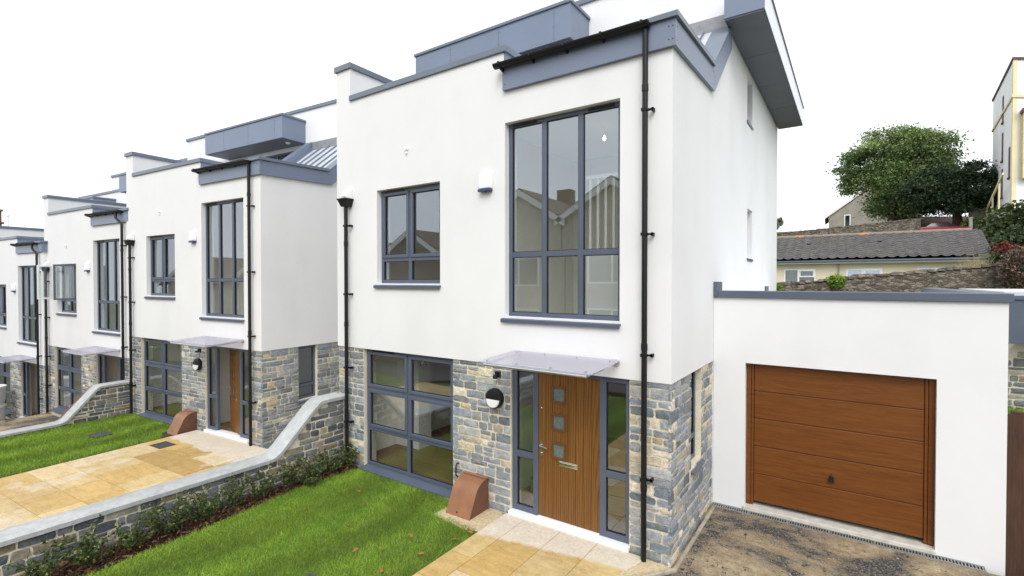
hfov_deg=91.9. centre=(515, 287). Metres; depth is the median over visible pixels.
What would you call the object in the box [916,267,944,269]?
window
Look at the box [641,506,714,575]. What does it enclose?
edging kerb
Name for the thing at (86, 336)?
terraced house
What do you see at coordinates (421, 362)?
pendant lamp
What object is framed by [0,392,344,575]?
garden wall
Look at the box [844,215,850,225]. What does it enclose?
window
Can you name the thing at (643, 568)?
path bed
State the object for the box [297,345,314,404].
window
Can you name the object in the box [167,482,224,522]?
shrub
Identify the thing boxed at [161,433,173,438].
lawn
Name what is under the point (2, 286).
window
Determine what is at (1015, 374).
stone wall
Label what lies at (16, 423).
forecourt
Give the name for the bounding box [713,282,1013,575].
garage
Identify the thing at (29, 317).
window
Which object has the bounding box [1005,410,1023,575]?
timber fence
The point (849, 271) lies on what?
window
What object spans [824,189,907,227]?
gabled house
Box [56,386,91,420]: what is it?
stone wall coping
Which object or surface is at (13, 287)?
alarm box
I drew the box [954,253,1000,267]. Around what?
dry grass
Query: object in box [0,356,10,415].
window
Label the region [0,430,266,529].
path
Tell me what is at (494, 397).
wall light
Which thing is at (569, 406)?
front door
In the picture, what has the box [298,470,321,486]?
shrub
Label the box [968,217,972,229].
gate post
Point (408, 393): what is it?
window
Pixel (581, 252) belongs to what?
window
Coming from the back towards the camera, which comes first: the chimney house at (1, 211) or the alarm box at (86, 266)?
the chimney house at (1, 211)
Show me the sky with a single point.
(85, 84)
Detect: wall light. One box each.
[193,358,201,369]
[485,388,503,408]
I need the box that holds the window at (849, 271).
[846,268,882,275]
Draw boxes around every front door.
[228,350,239,434]
[539,373,599,532]
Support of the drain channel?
on the driveway
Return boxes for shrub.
[2,534,75,575]
[44,514,130,567]
[112,501,162,549]
[139,496,193,534]
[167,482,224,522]
[210,473,258,509]
[243,462,285,499]
[278,458,306,488]
[296,453,335,476]
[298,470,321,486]
[317,447,348,474]
[328,444,359,467]
[825,273,845,290]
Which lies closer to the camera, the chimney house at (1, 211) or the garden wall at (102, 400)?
the garden wall at (102, 400)
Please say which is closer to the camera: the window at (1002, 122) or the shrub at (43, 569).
the shrub at (43, 569)
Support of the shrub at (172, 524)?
on the bark mulch
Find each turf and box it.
[0,414,166,477]
[93,470,476,575]
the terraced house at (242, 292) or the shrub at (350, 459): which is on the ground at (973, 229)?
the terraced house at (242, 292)
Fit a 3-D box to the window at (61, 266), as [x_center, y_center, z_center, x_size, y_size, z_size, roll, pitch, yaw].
[-15.028,0.061,16.313,1.568,1.715,0.720,0,1,30]
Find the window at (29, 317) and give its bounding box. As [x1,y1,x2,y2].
[17,266,35,346]
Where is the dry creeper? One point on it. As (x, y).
(1012, 276)
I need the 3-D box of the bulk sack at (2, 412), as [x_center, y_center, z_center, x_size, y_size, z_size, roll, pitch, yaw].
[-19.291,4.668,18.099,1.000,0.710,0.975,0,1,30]
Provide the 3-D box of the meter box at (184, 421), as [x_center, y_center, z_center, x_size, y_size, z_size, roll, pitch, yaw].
[-8.352,3.352,12.382,0.470,0.502,0.465,0,1,30]
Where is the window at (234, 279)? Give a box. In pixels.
[199,199,244,322]
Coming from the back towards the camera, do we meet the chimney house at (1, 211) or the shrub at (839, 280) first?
the chimney house at (1, 211)
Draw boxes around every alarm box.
[11,284,15,291]
[84,262,89,271]
[188,230,196,242]
[478,171,492,192]
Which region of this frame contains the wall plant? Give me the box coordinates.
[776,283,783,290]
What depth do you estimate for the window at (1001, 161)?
46.26 m
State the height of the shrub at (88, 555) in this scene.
0.485 m
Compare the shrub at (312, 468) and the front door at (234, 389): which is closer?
the shrub at (312, 468)
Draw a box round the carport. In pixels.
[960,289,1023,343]
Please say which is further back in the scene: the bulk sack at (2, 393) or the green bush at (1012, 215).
the green bush at (1012, 215)
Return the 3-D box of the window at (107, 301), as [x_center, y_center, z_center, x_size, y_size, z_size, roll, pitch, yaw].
[-12.390,-0.032,15.080,1.828,2.875,0.216,0,1,30]
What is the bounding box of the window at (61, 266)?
[36,264,76,315]
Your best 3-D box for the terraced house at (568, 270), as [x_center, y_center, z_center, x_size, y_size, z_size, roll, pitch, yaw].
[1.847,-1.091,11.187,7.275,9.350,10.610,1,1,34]
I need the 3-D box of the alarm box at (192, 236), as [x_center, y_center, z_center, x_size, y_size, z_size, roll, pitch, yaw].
[-8.089,-1.279,12.394,0.243,0.324,0.086,0,1,30]
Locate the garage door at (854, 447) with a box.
[746,363,934,545]
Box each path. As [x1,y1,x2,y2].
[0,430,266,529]
[413,513,640,575]
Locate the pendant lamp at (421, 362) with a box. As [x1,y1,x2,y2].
[417,361,427,367]
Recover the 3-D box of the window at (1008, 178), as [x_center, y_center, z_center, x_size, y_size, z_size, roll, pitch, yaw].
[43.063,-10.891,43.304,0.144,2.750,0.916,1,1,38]
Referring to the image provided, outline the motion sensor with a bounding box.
[493,371,500,379]
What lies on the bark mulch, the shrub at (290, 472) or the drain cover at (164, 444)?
the shrub at (290, 472)
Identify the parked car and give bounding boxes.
[921,222,970,229]
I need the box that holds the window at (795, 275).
[784,269,815,281]
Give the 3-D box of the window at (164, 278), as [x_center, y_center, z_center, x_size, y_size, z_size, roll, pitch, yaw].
[-9.513,-0.563,13.349,1.568,1.715,0.216,0,1,30]
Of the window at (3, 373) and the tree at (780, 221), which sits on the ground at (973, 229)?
the tree at (780, 221)
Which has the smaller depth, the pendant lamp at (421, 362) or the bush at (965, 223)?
the pendant lamp at (421, 362)
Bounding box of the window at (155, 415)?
[137,338,181,424]
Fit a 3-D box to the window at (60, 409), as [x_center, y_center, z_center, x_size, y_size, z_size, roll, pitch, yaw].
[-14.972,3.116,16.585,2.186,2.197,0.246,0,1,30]
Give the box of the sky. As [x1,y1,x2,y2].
[0,0,1023,231]
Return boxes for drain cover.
[87,431,112,437]
[149,441,175,448]
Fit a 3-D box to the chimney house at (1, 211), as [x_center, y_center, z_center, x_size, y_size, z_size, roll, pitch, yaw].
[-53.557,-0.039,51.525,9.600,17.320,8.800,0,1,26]
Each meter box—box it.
[167,409,195,434]
[445,471,488,520]
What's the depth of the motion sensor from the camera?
7.22 m
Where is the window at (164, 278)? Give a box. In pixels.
[144,234,175,299]
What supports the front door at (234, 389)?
in the terraced house at (242, 292)
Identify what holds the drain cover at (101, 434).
on the turf at (15, 473)
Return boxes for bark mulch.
[21,463,358,575]
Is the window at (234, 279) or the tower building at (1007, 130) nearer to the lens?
the window at (234, 279)
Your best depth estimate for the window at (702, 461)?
7.09 m
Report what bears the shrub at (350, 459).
on the bark mulch
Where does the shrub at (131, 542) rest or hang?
on the bark mulch
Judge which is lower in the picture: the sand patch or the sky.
the sand patch
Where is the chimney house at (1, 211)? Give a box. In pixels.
[0,209,10,225]
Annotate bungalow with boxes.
[776,228,990,282]
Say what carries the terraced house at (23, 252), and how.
on the ground at (973, 229)
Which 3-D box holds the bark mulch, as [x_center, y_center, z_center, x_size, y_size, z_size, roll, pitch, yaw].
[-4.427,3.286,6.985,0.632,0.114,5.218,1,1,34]
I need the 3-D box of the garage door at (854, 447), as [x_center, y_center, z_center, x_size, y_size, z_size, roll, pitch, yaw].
[4.370,2.185,6.850,2.170,2.120,0.115,1,1,34]
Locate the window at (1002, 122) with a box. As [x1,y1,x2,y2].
[1001,96,1003,124]
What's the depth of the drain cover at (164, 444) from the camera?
11.21 m
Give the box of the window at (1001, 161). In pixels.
[1000,133,1002,162]
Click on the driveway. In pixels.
(779, 545)
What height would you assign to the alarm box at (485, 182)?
0.324 m
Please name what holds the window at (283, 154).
in the terraced house at (242, 292)
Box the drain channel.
[711,502,986,572]
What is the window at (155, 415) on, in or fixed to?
in the terraced house at (242, 292)
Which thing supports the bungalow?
on the ground at (973, 229)
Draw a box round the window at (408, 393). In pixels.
[358,349,452,498]
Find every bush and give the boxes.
[959,216,986,227]
[969,224,1023,265]
[975,199,1023,247]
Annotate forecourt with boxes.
[0,413,58,431]
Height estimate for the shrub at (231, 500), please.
0.496 m
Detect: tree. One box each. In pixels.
[777,217,783,229]
[825,119,976,221]
[892,157,999,225]
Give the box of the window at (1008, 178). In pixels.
[1007,147,1009,179]
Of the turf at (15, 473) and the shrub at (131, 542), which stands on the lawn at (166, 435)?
the turf at (15, 473)
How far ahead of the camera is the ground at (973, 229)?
38.43 m
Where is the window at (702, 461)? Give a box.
[691,371,704,476]
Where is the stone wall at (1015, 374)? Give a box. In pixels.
[1008,343,1023,409]
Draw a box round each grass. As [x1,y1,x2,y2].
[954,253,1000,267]
[1007,405,1023,413]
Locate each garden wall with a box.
[0,380,129,437]
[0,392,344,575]
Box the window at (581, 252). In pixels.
[500,101,620,328]
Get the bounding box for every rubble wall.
[776,262,1021,291]
[777,218,921,236]
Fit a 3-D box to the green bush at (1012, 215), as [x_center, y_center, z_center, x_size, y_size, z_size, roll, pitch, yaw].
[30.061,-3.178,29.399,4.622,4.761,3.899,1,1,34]
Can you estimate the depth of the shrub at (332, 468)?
8.77 m
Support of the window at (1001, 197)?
in the tower building at (1007, 130)
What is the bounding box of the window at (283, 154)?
[267,151,293,159]
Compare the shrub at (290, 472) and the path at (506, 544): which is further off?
the shrub at (290, 472)
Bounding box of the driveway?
[664,505,999,575]
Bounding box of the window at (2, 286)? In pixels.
[0,284,6,328]
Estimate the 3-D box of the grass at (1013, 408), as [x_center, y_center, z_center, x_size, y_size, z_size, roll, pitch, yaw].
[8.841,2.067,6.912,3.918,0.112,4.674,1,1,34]
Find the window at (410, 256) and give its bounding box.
[373,183,440,288]
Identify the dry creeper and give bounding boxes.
[992,244,1023,288]
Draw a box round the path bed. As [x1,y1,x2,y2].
[412,533,669,575]
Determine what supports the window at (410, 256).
in the terraced house at (568, 270)
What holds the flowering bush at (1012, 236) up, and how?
on the ground at (973, 229)
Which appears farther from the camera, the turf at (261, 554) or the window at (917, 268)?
the window at (917, 268)
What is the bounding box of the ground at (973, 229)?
[777,225,1008,343]
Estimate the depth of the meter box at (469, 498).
7.26 m
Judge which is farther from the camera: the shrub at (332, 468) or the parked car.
the parked car
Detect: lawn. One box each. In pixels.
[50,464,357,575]
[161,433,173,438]
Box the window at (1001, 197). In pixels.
[1000,169,1002,198]
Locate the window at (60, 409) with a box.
[51,347,81,413]
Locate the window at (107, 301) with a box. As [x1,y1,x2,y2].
[92,239,120,335]
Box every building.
[897,216,967,224]
[984,57,1023,223]
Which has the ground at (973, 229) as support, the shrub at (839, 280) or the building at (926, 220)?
the building at (926, 220)
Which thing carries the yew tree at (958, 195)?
on the ground at (973, 229)
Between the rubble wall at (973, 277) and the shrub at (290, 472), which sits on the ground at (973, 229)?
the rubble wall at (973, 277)
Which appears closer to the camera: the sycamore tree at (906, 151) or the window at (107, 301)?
the window at (107, 301)
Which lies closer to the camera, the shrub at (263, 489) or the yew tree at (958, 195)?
the shrub at (263, 489)
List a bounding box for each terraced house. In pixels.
[0,189,126,419]
[36,158,186,416]
[123,99,338,448]
[334,0,803,567]
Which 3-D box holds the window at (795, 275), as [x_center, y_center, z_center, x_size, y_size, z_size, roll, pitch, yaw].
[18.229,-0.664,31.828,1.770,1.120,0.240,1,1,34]
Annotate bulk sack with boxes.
[0,384,6,405]
[0,403,6,420]
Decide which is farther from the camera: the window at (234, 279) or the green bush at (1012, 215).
the green bush at (1012, 215)
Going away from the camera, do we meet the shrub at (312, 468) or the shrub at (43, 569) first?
the shrub at (43, 569)
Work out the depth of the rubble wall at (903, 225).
46.00 m
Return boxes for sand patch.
[434,507,503,531]
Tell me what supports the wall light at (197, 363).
attached to the terraced house at (242, 292)

